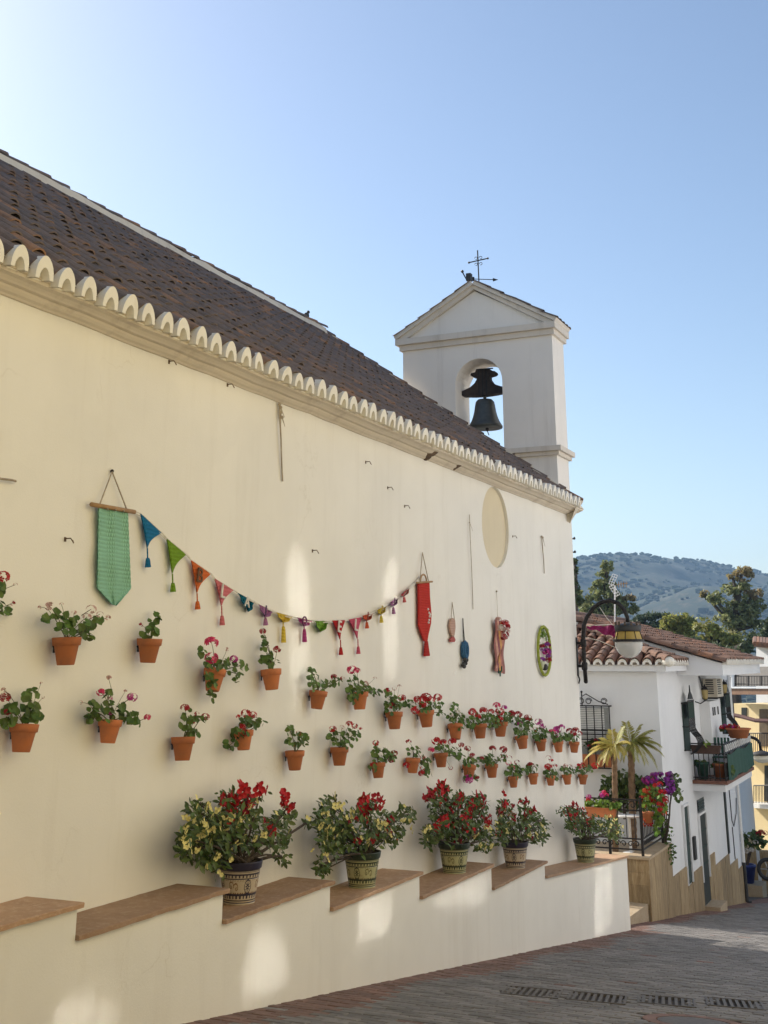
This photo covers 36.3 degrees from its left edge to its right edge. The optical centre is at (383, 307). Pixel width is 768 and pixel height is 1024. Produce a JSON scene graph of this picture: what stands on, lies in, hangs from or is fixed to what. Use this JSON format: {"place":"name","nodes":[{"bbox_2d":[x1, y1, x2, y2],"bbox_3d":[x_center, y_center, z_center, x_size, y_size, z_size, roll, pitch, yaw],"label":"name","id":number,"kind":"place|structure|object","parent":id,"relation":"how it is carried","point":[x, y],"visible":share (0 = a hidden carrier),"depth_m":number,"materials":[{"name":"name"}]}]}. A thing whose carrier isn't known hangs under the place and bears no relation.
{"place":"outdoors","nodes":[
{"label":"outdoors","id":0,"kind":"place"},
{"bbox_2d":[0,149,584,912],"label":"church","id":1,"kind":"structure","parent":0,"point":[106,315],"depth_m":10.60,"materials":[{"name":"paint"}]},
{"bbox_2d":[0,571,17,615],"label":"potted geranium","id":2,"kind":"object","parent":1,"relation":"attached to","point":[7,610],"visible":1,"depth_m":7.30,"materials":[{"name":"plant"}]},
{"bbox_2d":[0,682,44,751],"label":"potted geranium","id":3,"kind":"object","parent":1,"relation":"attached to","point":[22,735],"visible":1,"depth_m":7.30,"materials":[{"name":"plant"}]},
{"bbox_2d":[38,602,110,664],"bbox_3d":[-2.061,2.187,7.851,0.338,0.400,0.790,-7,-18,23],"label":"potted geranium","id":4,"kind":"object","parent":1,"relation":"attached to","point":[65,648],"visible":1,"depth_m":7.76,"materials":[{"name":"ceramic"}]},
{"bbox_2d":[89,469,135,605],"bbox_3d":[-1.977,1.658,8.511,0.066,0.972,0.539,-7,-18,23],"label":"crochet banner","id":5,"kind":"object","parent":1,"relation":"attached to","point":[113,582],"visible":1,"depth_m":8.50,"materials":[{"name":"green fabric"}]},
{"bbox_2d":[78,675,150,742],"bbox_3d":[-1.872,2.795,8.163,0.261,0.452,0.863,-7,-18,23],"label":"potted geranium","id":6,"kind":"object","parent":1,"relation":"attached to","point":[108,729],"visible":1,"depth_m":8.08,"materials":[{"name":"plant"}]},
{"bbox_2d":[137,611,162,662],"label":"potted geranium","id":7,"kind":"object","parent":1,"relation":"attached to","point":[148,646],"visible":1,"depth_m":8.58,"materials":[{"name":"ceramic"}]},
{"bbox_2d":[171,704,209,760],"bbox_3d":[-1.457,3.230,8.927,0.307,0.412,0.529,-7,-18,23],"label":"potted geranium","id":8,"kind":"object","parent":1,"relation":"attached to","point":[182,747],"visible":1,"depth_m":8.82,"materials":[{"name":"ceramic"}]},
{"bbox_2d":[197,636,248,703],"bbox_3d":[-1.275,2.928,9.476,0.277,0.513,0.974,-7,-18,23],"label":"potted geranium","id":9,"kind":"object","parent":1,"relation":"attached to","point":[213,676],"visible":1,"depth_m":9.30,"materials":[{"name":"plant"}]},
{"bbox_2d":[222,709,267,750],"bbox_3d":[-1.139,3.474,9.650,0.252,0.327,0.759,-7,-18,23],"label":"potted geranium","id":10,"kind":"object","parent":1,"relation":"attached to","point":[241,735],"visible":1,"depth_m":9.59,"materials":[{"name":"ceramic"}]},
{"bbox_2d":[258,628,281,689],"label":"potted geranium","id":11,"kind":"object","parent":1,"relation":"attached to","point":[271,674],"visible":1,"depth_m":10.09,"materials":[{"name":"ceramic"}]},
{"bbox_2d":[136,511,419,654],"bbox_3d":[-0.704,2.737,11.064,0.100,1.032,5.616,-7,-18,23],"label":"pennant string","id":12,"kind":"object","parent":1,"relation":"attached to","point":[177,554],"visible":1,"depth_m":9.94,"materials":[{"name":"multicoloured fabric"}]},
{"bbox_2d":[278,403,284,480],"bbox_3d":[-0.962,1.257,10.987,0.036,0.726,0.144,-7,-18,23],"label":"hanging cord","id":13,"kind":"object","parent":1,"relation":"hanging from","point":[280,412],"visible":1,"depth_m":10.98,"materials":[{"name":"metal"}]},
{"bbox_2d":[284,725,309,770],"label":"potted geranium","id":14,"kind":"object","parent":1,"relation":"attached to","point":[294,758],"visible":1,"depth_m":10.31,"materials":[{"name":"ceramic"}]},
{"bbox_2d":[306,666,342,708],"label":"potted geranium","id":15,"kind":"object","parent":1,"relation":"attached to","point":[317,696],"visible":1,"depth_m":10.82,"materials":[{"name":"ceramic"}]},
{"bbox_2d":[326,721,361,765],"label":"potted geranium","id":16,"kind":"object","parent":1,"relation":"attached to","point":[340,752],"visible":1,"depth_m":11.06,"materials":[{"name":"ceramic"}]},
{"bbox_2d":[345,665,386,709],"bbox_3d":[-0.206,3.798,11.732,0.243,0.421,1.293,-6,-18,18],"label":"potted geranium","id":17,"kind":"object","parent":1,"relation":"attached to","point":[358,698],"visible":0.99,"depth_m":11.56,"materials":[{"name":"plant"}]},
{"bbox_2d":[368,740,397,777],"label":"potted geranium","id":18,"kind":"object","parent":1,"relation":"attached to","point":[377,767],"visible":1,"depth_m":11.80,"materials":[{"name":"plant"}]},
{"bbox_2d":[383,684,415,728],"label":"potted geranium","id":19,"kind":"object","parent":1,"relation":"attached to","point":[394,717],"visible":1,"depth_m":12.24,"materials":[{"name":"ceramic"}]},
{"bbox_2d":[403,739,431,777],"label":"potted geranium","id":20,"kind":"object","parent":1,"relation":"attached to","point":[412,765],"visible":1,"depth_m":12.61,"materials":[{"name":"ceramic"}]},
{"bbox_2d":[416,552,432,655],"bbox_3d":[0.455,3.414,13.537,0.058,1.174,0.466,-7,-18,23],"label":"crochet banner","id":21,"kind":"object","parent":1,"relation":"attached to","point":[424,608],"visible":1,"depth_m":13.51,"materials":[{"name":"red fabric"}]},
{"bbox_2d":[410,693,445,727],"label":"potted geranium","id":22,"kind":"object","parent":1,"relation":"attached to","point":[425,714],"visible":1,"depth_m":12.98,"materials":[{"name":"ceramic"}]},
{"bbox_2d":[428,737,465,769],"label":"potted geranium","id":23,"kind":"object","parent":1,"relation":"attached to","point":[440,758],"visible":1,"depth_m":13.29,"materials":[{"name":"plant"}]},
{"bbox_2d":[448,602,455,641],"bbox_3d":[0.830,3.832,14.304,0.030,0.478,0.188,-7,-18,23],"label":"fish ornament","id":24,"kind":"object","parent":1,"relation":"hanging from","point":[451,626],"visible":1,"depth_m":14.26,"materials":[{"name":"pink fabric"}]},
{"bbox_2d":[446,702,465,739],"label":"potted geranium","id":25,"kind":"object","parent":1,"relation":"attached to","point":[454,728],"visible":0.99,"depth_m":13.72,"materials":[{"name":"ceramic"}]},
{"bbox_2d":[461,618,468,668],"bbox_3d":[0.998,4.165,14.559,0.072,0.607,0.212,-7,-18,23],"label":"fish ornament","id":26,"kind":"object","parent":1,"relation":"attached to","point":[464,649],"visible":1,"depth_m":14.50,"materials":[{"name":"blue fabric"}]},
{"bbox_2d":[461,746,484,783],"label":"potted geranium","id":27,"kind":"object","parent":1,"relation":"attached to","point":[468,768],"visible":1,"depth_m":13.98,"materials":[{"name":"ceramic"}]},
{"bbox_2d":[466,707,491,738],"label":"potted geranium","id":28,"kind":"object","parent":1,"relation":"attached to","point":[479,727],"visible":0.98,"depth_m":14.42,"materials":[{"name":"plant"}]},
{"bbox_2d":[462,368,502,434],"bbox_3d":[1.800,1.688,20.915,0.868,1.203,0.608,-22,-28,51],"label":"church bell","id":29,"kind":"object","parent":1,"relation":"hanging from","point":[485,416],"visible":0.98,"depth_m":20.82,"materials":[{"name":"brown metal"}]},
{"bbox_2d":[468,250,497,281],"bbox_3d":[1.824,-0.696,21.622,0.579,0.790,0.044,-7,-18,23],"label":"weather vane","id":30,"kind":"object","parent":1,"relation":"on","point":[478,263],"visible":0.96,"depth_m":21.66,"materials":[{"name":"black metal"}]},
{"bbox_2d":[484,745,511,777],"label":"potted geranium","id":31,"kind":"object","parent":1,"relation":"attached to","point":[491,768],"visible":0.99,"depth_m":14.67,"materials":[{"name":"ceramic"}]},
{"bbox_2d":[487,702,512,736],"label":"potted geranium","id":32,"kind":"object","parent":1,"relation":"attached to","point":[499,725],"visible":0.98,"depth_m":15.07,"materials":[{"name":"ceramic"}]},
{"bbox_2d":[494,590,510,675],"bbox_3d":[1.577,4.360,15.725,0.165,1.117,0.549,-7,-18,23],"label":"ribbon wreath","id":33,"kind":"object","parent":1,"relation":"hanging from","point":[500,636],"visible":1,"depth_m":15.69,"materials":[{"name":"fabric"}]},
{"bbox_2d":[504,760,523,787],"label":"potted geranium","id":34,"kind":"object","parent":1,"relation":"attached to","point":[515,777],"visible":0.98,"depth_m":15.37,"materials":[{"name":"plant"}]},
{"bbox_2d":[508,710,533,748],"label":"potted geranium","id":35,"kind":"object","parent":1,"relation":"attached to","point":[521,739],"visible":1,"depth_m":15.79,"materials":[{"name":"plant"}]},
{"bbox_2d":[522,762,538,784],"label":"potted geranium","id":36,"kind":"object","parent":1,"relation":"attached to","point":[533,777],"visible":1,"depth_m":16.09,"materials":[{"name":"ceramic"}]},
{"bbox_2d":[531,718,550,750],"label":"potted geranium","id":37,"kind":"object","parent":1,"relation":"attached to","point":[540,740],"visible":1,"depth_m":16.54,"materials":[{"name":"plant"}]},
{"bbox_2d":[537,625,551,676],"bbox_3d":[2.396,5.108,17.456,0.150,0.737,0.662,-7,-18,23],"label":"hoop wreath","id":38,"kind":"object","parent":1,"relation":"attached to","point":[542,665],"visible":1,"depth_m":17.41,"materials":[{"name":"green plant"}]},
{"bbox_2d":[543,755,558,785],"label":"potted geranium","id":39,"kind":"object","parent":1,"relation":"attached to","point":[551,777],"visible":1,"depth_m":16.80,"materials":[{"name":"plant"}]},
{"bbox_2d":[549,724,567,751],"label":"potted geranium","id":40,"kind":"object","parent":1,"relation":"attached to","point":[557,742],"visible":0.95,"depth_m":17.26,"materials":[{"name":"ceramic"}]},
{"bbox_2d":[559,764,576,784],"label":"potted geranium","id":41,"kind":"object","parent":1,"relation":"attached to","point":[566,776],"visible":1,"depth_m":17.50,"materials":[{"name":"ceramic"}]},
{"bbox_2d":[564,727,582,752],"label":"potted geranium","id":42,"kind":"object","parent":1,"relation":"attached to","point":[574,744],"visible":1,"depth_m":17.98,"materials":[{"name":"ceramic"}]},
{"bbox_2d":[575,763,598,784],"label":"potted geranium","id":43,"kind":"object","parent":1,"relation":"attached to","point":[582,776],"visible":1,"depth_m":18.24,"materials":[{"name":"plant"}]},
{"bbox_2d":[576,598,643,683],"bbox_3d":[3.649,5.392,18.976,1.112,1.332,0.490,-7,-18,23],"label":"street lamp","id":44,"kind":"object","parent":1,"relation":"attached to","point":[628,639],"visible":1,"depth_m":18.79,"materials":[{"name":"black metal"}]},
{"bbox_2d":[585,608,614,646],"bbox_3d":[3.596,5.199,19.063,0.676,0.628,0.066,-7,-18,23],"label":"cloth pennant","id":45,"kind":"object","parent":44,"relation":"hanging from","point":[609,629],"visible":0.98,"depth_m":19.06,"materials":[{"name":"purple fabric"}]},
{"bbox_2d":[0,0,767,572],"label":"sky","id":46,"kind":"structure","parent":0,"point":[344,161],"materials":[{"name":"blue"}]},
{"bbox_2d":[183,894,767,1023],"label":"street","id":47,"kind":"structure","parent":0,"point":[698,957],"depth_m":11.39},
{"bbox_2d":[0,853,630,1023],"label":"stepped bench","id":48,"kind":"object","parent":47,"relation":"on","point":[178,953],"visible":0.91,"depth_m":9.17,"materials":[{"name":"white paint"}]},
{"bbox_2d":[172,779,314,904],"bbox_3d":[-1.079,4.200,9.271,0.618,0.904,2.971,-6,-18,19],"label":"painted planter","id":49,"kind":"object","parent":48,"relation":"on","point":[238,872],"visible":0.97,"depth_m":9.05,"materials":[{"name":"ceramic"}]},
{"bbox_2d":[310,791,416,888],"bbox_3d":[-0.114,4.982,11.167,0.650,0.919,3.093,-7,-18,23],"label":"painted planter","id":50,"kind":"object","parent":48,"relation":"on","point":[361,861],"visible":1,"depth_m":10.82,"materials":[{"name":"ceramic"}]},
{"bbox_2d":[418,779,497,873],"bbox_3d":[0.886,5.761,13.133,0.698,1.009,3.164,-7,-18,23],"label":"painted planter","id":51,"kind":"object","parent":48,"relation":"on","point":[454,853],"visible":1,"depth_m":12.88,"materials":[{"name":"ceramic"}]},
{"bbox_2d":[490,789,553,868],"bbox_3d":[1.715,6.558,14.896,0.596,0.985,3.640,-4,-17,14],"label":"painted planter","id":52,"kind":"object","parent":48,"relation":"on","point":[515,850],"visible":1,"depth_m":14.62,"materials":[{"name":"ceramic"}]},
{"bbox_2d":[556,800,624,862],"bbox_3d":[3.175,7.841,17.791,0.702,1.010,4.840,-7,-18,23],"label":"painted planter","id":53,"kind":"object","parent":48,"relation":"on","point":[585,846],"visible":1,"depth_m":17.26,"materials":[{"name":"ceramic"}]},
{"bbox_2d":[500,985,562,998],"bbox_3d":[1.341,6.223,10.600,0.530,0.166,0.640,-4,-17,12],"label":"drain grate","id":54,"kind":"object","parent":47,"relation":"on","point":[530,992],"visible":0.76,"depth_m":10.63,"materials":[{"name":"metal"}]},
{"bbox_2d":[566,991,626,1004],"bbox_3d":[1.909,6.209,10.490,0.530,0.166,0.640,-4,-17,12],"label":"drain grate","id":55,"kind":"object","parent":47,"relation":"on","point":[601,996],"visible":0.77,"depth_m":10.53,"materials":[{"name":"metal"}]},
{"bbox_2d":[629,902,648,924],"bbox_3d":[2.761,10.681,20.369,3.120,0.600,2.568,-7,-18,23],"label":"landing","id":56,"kind":"object","parent":47,"relation":"on","point":[639,912],"visible":0.07,"depth_m":20.46,"materials":[{"name":"stone"}]},
{"bbox_2d":[637,994,696,1007],"bbox_3d":[2.546,6.280,10.563,0.530,0.166,0.640,-4,-17,12],"label":"drain grate","id":57,"kind":"object","parent":47,"relation":"on","point":[669,998],"visible":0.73,"depth_m":10.58,"materials":[{"name":"metal"}]},
{"bbox_2d":[642,1014,740,1023],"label":"manhole cover","id":58,"kind":"object","parent":47,"relation":"on","point":[673,1019],"visible":0.98,"depth_m":9.52,"materials":[{"name":"metal"}]},
{"bbox_2d":[705,996,766,1010],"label":"drain grate","id":59,"kind":"object","parent":47,"relation":"on","point":[737,1002],"visible":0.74,"depth_m":10.70,"materials":[{"name":"metal"}]},
{"bbox_2d":[748,880,766,897],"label":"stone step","id":60,"kind":"object","parent":47,"relation":"on","point":[756,888],"visible":0.31,"depth_m":34.12,"materials":[{"name":"beige stone"}]},
{"bbox_2d":[740,829,767,883],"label":"potted tree","id":61,"kind":"object","parent":60,"relation":"on","point":[755,837],"visible":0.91,"depth_m":34.66,"materials":[{"name":"green plant"}]},
{"bbox_2d":[757,858,767,880],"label":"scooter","id":62,"kind":"object","parent":47,"relation":"on","point":[759,868],"visible":1,"depth_m":34.04,"materials":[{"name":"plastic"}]},
{"bbox_2d":[573,552,767,702],"bbox_3d":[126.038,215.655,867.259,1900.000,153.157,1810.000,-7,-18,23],"label":"ground","id":63,"kind":"structure","parent":0,"point":[673,573],"depth_m":1100.50,"materials":[{"name":"green plant"}]},
{"bbox_2d":[573,558,582,610],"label":"dark tree","id":64,"kind":"object","parent":63,"relation":"on","point":[578,600],"visible":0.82,"depth_m":44.37,"materials":[{"name":"green plant"}]},
{"bbox_2d":[578,559,639,616],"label":"eucalyptus tree","id":65,"kind":"object","parent":63,"relation":"on","point":[602,586],"visible":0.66,"depth_m":68.28,"materials":[{"name":"green plant"}]},
{"bbox_2d":[595,841,675,921],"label":"terrace","id":66,"kind":"structure","parent":63,"relation":"on","point":[650,879],"depth_m":21.46,"materials":[{"name":"stone"}]},
{"bbox_2d":[584,726,632,851],"bbox_3d":[4.375,9.175,22.389,1.001,2.249,0.694,-15,-22,41],"label":"palm tree","id":67,"kind":"object","parent":66,"relation":"on","point":[606,745],"visible":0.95,"depth_m":22.50,"materials":[{"name":"green plant"}]},
{"bbox_2d":[584,788,663,855],"bbox_3d":[4.043,9.845,22.640,2.294,0.989,1.794,-7,-18,23],"label":"iron railing","id":68,"kind":"object","parent":66,"relation":"on","point":[642,834],"visible":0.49,"depth_m":21.59,"materials":[{"name":"black metal"}]},
{"bbox_2d":[584,790,622,817],"bbox_3d":[4.056,9.183,21.715,0.725,0.466,0.331,-7,-18,23],"label":"rail planter","id":69,"kind":"object","parent":68,"relation":"attached to","point":[599,808],"visible":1,"depth_m":21.68,"materials":[{"name":"ceramic"}]},
{"bbox_2d":[638,781,667,836],"bbox_3d":[5.026,9.282,21.742,0.570,0.975,0.673,-7,-18,23],"label":"geranium pot","id":70,"kind":"object","parent":68,"relation":"on","point":[648,801],"visible":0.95,"depth_m":21.64,"materials":[{"name":"ceramic"}]},
{"bbox_2d":[598,768,650,818],"bbox_3d":[4.773,9.565,23.168,1.171,1.003,0.859,-7,-18,23],"label":"terrace shrub","id":71,"kind":"object","parent":66,"relation":"on","point":[623,789],"visible":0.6,"depth_m":23.07,"materials":[{"name":"green plant"}]},
{"bbox_2d":[618,814,638,852],"bbox_3d":[4.614,9.876,21.986,0.420,0.665,0.420,-7,-18,23],"label":"garden table","id":72,"kind":"object","parent":66,"relation":"on","point":[629,816],"visible":0.77,"depth_m":21.97,"materials":[{"name":"white paint"}]},
{"bbox_2d":[620,720,664,848],"bbox_3d":[4.934,9.263,22.787,1.065,2.312,0.736,-7,-18,23],"label":"palm tree","id":73,"kind":"object","parent":66,"relation":"on","point":[641,739],"visible":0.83,"depth_m":22.91,"materials":[{"name":"green plant"}]},
{"bbox_2d":[641,771,683,842],"bbox_3d":[5.429,9.666,22.660,0.818,1.375,0.652,-7,-18,23],"label":"bougainvillea","id":74,"kind":"object","parent":66,"relation":"on","point":[669,780],"visible":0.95,"depth_m":22.64,"materials":[{"name":"purple plant"}]},
{"bbox_2d":[658,806,676,864],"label":"trailing plant","id":75,"kind":"object","parent":66,"relation":"on","point":[671,846],"visible":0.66,"depth_m":22.61,"materials":[{"name":"green plant"}]},
{"bbox_2d":[630,610,669,627],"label":"dark tree","id":76,"kind":"object","parent":63,"relation":"on","point":[646,616],"visible":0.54,"depth_m":86.15,"materials":[{"name":"green plant"}]},
{"bbox_2d":[576,611,763,915],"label":"white house","id":77,"kind":"structure","parent":63,"relation":"on","point":[654,684],"depth_m":25.30,"materials":[{"name":"paint"}]},
{"bbox_2d":[580,691,611,768],"bbox_3d":[4.161,8.634,24.031,1.050,1.497,0.163,-7,-18,23],"label":"side window","id":78,"kind":"structure","parent":77,"relation":"in","point":[595,721],"depth_m":24.01,"materials":[{"name":"white paint"}]},
{"bbox_2d":[582,738,611,767],"bbox_3d":[4.237,9.041,23.843,0.880,0.554,0.156,-7,-18,23],"label":"window planter","id":79,"kind":"object","parent":77,"relation":"attached to","point":[592,757],"visible":0.35,"depth_m":23.81,"materials":[{"name":"ceramic"}]},
{"bbox_2d":[609,574,627,621],"bbox_3d":[5.677,7.022,28.399,0.485,1.142,0.173,-7,-18,23],"label":"tv antenna","id":80,"kind":"object","parent":77,"relation":"on","point":[615,589],"visible":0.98,"depth_m":28.48,"materials":[{"name":"white paint"}]},
{"bbox_2d":[681,802,693,885],"bbox_3d":[6.341,11.183,24.478,0.047,1.530,0.580,-7,-18,23],"label":"window","id":81,"kind":"structure","parent":77,"relation":"in","point":[685,807],"depth_m":24.48,"materials":[{"name":"white paint"}]},
{"bbox_2d":[681,685,703,754],"bbox_3d":[6.783,9.048,25.794,0.321,1.422,0.700,-7,-18,23],"label":"window","id":82,"kind":"structure","parent":77,"relation":"in","point":[688,712],"depth_m":25.72,"materials":[{"name":"green wood"}]},
{"bbox_2d":[694,759,708,778],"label":"potted plant","id":83,"kind":"object","parent":77,"relation":"on","point":[697,762],"visible":0.91,"depth_m":26.00,"materials":[{"name":"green plant"}]},
{"bbox_2d":[697,809,710,882],"bbox_3d":[7.100,11.917,25.996,0.047,1.380,0.880,-7,-18,23],"label":"door","id":84,"kind":"structure","parent":77,"relation":"in","point":[702,816],"depth_m":26.02,"materials":[{"name":"paint"}]},
{"bbox_2d":[691,740,721,753],"bbox_3d":[7.094,9.670,25.845,0.660,0.296,0.208,-7,-18,23],"label":"balcony planter","id":85,"kind":"object","parent":77,"relation":"attached to","point":[707,748],"visible":0.97,"depth_m":25.77,"materials":[{"name":"brown ceramic"}]},
{"bbox_2d":[704,877,710,905],"bbox_3d":[7.087,12.805,25.734,0.018,0.469,0.780,-7,-18,23],"label":"door panel","id":86,"kind":"structure","parent":77,"relation":"in","point":[707,891],"depth_m":25.75,"materials":[{"name":"paint"}]},
{"bbox_2d":[698,676,723,698],"bbox_3d":[7.848,9.108,28.127,0.392,0.530,1.122,-7,-18,23],"label":"air conditioner","id":87,"kind":"object","parent":77,"relation":"attached to","point":[714,687],"visible":0.86,"depth_m":27.88,"materials":[{"name":"beige metal"}]},
{"bbox_2d":[710,760,735,777],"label":"potted plant","id":88,"kind":"object","parent":77,"relation":"on","point":[721,773],"visible":0.68,"depth_m":26.05,"materials":[{"name":"brown plant"}]},
{"bbox_2d":[723,792,729,853],"bbox_3d":[8.434,12.630,28.864,0.027,1.470,0.200,-7,-18,23],"label":"narrow window","id":89,"kind":"structure","parent":77,"relation":"in","point":[724,793],"depth_m":28.81,"materials":[{"name":"paint"}]},
{"bbox_2d":[720,681,737,735],"bbox_3d":[8.898,10.320,30.258,0.321,1.362,0.700,-7,-18,23],"label":"window","id":90,"kind":"structure","parent":77,"relation":"in","point":[725,704],"depth_m":30.22,"materials":[{"name":"green wood"}]},
{"bbox_2d":[719,724,750,737],"bbox_3d":[8.261,9.966,27.627,0.742,0.317,0.588,-7,-18,23],"label":"rail bowl","id":91,"kind":"object","parent":77,"relation":"on","point":[733,731],"visible":1,"depth_m":27.44,"materials":[{"name":"ceramic"}]},
{"bbox_2d":[727,743,753,779],"bbox_3d":[8.382,10.610,27.461,0.037,0.590,3.850,-7,-18,23],"label":"screen","id":92,"kind":"object","parent":77,"relation":"attached to","point":[740,759],"visible":0.96,"depth_m":27.38,"materials":[{"name":"green fabric"}]},
{"bbox_2d":[750,736,767,762],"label":"street lamp","id":93,"kind":"object","parent":77,"relation":"attached to","point":[760,756],"visible":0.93,"depth_m":30.62,"materials":[{"name":"black metal"}]},
{"bbox_2d":[658,612,697,636],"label":"round tree","id":94,"kind":"object","parent":63,"relation":"on","point":[679,624],"visible":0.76,"depth_m":62.26,"materials":[{"name":"green plant"}]},
{"bbox_2d":[691,616,744,652],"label":"round tree","id":95,"kind":"object","parent":63,"relation":"on","point":[713,632],"visible":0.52,"depth_m":59.49,"materials":[{"name":"green plant"}]},
{"bbox_2d":[680,632,757,738],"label":"dark tree","id":96,"kind":"object","parent":63,"relation":"on","point":[747,646],"visible":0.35,"depth_m":57.12,"materials":[{"name":"green plant"}]},
{"bbox_2d":[699,565,767,717],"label":"eucalyptus tree","id":97,"kind":"object","parent":63,"relation":"on","point":[741,615],"visible":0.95,"depth_m":69.83,"materials":[{"name":"green plant"}]},
{"bbox_2d":[736,739,756,854],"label":"neighbour house","id":98,"kind":"structure","parent":63,"relation":"on","point":[747,807],"depth_m":39.78,"materials":[{"name":"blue paint"}]},
{"bbox_2d":[731,687,767,849],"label":"yellow building","id":99,"kind":"structure","parent":63,"relation":"on","point":[759,777],"depth_m":42.70,"materials":[{"name":"paint"}]},
{"bbox_2d":[733,713,767,722],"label":"awning","id":100,"kind":"object","parent":99,"relation":"attached to","point":[756,720],"visible":0.83,"depth_m":41.77,"materials":[{"name":"beige fabric"}]},
{"bbox_2d":[759,709,767,746],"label":"balcony door","id":101,"kind":"structure","parent":99,"relation":"in","point":[763,713],"depth_m":42.82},
{"bbox_2d":[745,849,767,893],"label":"garden wall","id":102,"kind":"structure","parent":63,"relation":"on","point":[762,854],"depth_m":37.24,"materials":[{"name":"stone"}]},
{"bbox_2d":[752,636,767,702],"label":"white house","id":103,"kind":"structure","parent":63,"relation":"on","point":[760,644],"depth_m":48.38,"materials":[{"name":"paint"}]},
{"bbox_2d":[754,617,767,636],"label":"dark tree","id":104,"kind":"object","parent":63,"relation":"on","point":[763,631],"visible":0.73,"depth_m":66.16,"materials":[{"name":"green plant"}]},
{"bbox_2d":[730,667,767,686],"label":"roof terrace","id":105,"kind":"structure","parent":0,"point":[758,679],"depth_m":43.51,"materials":[{"name":"white paint"}]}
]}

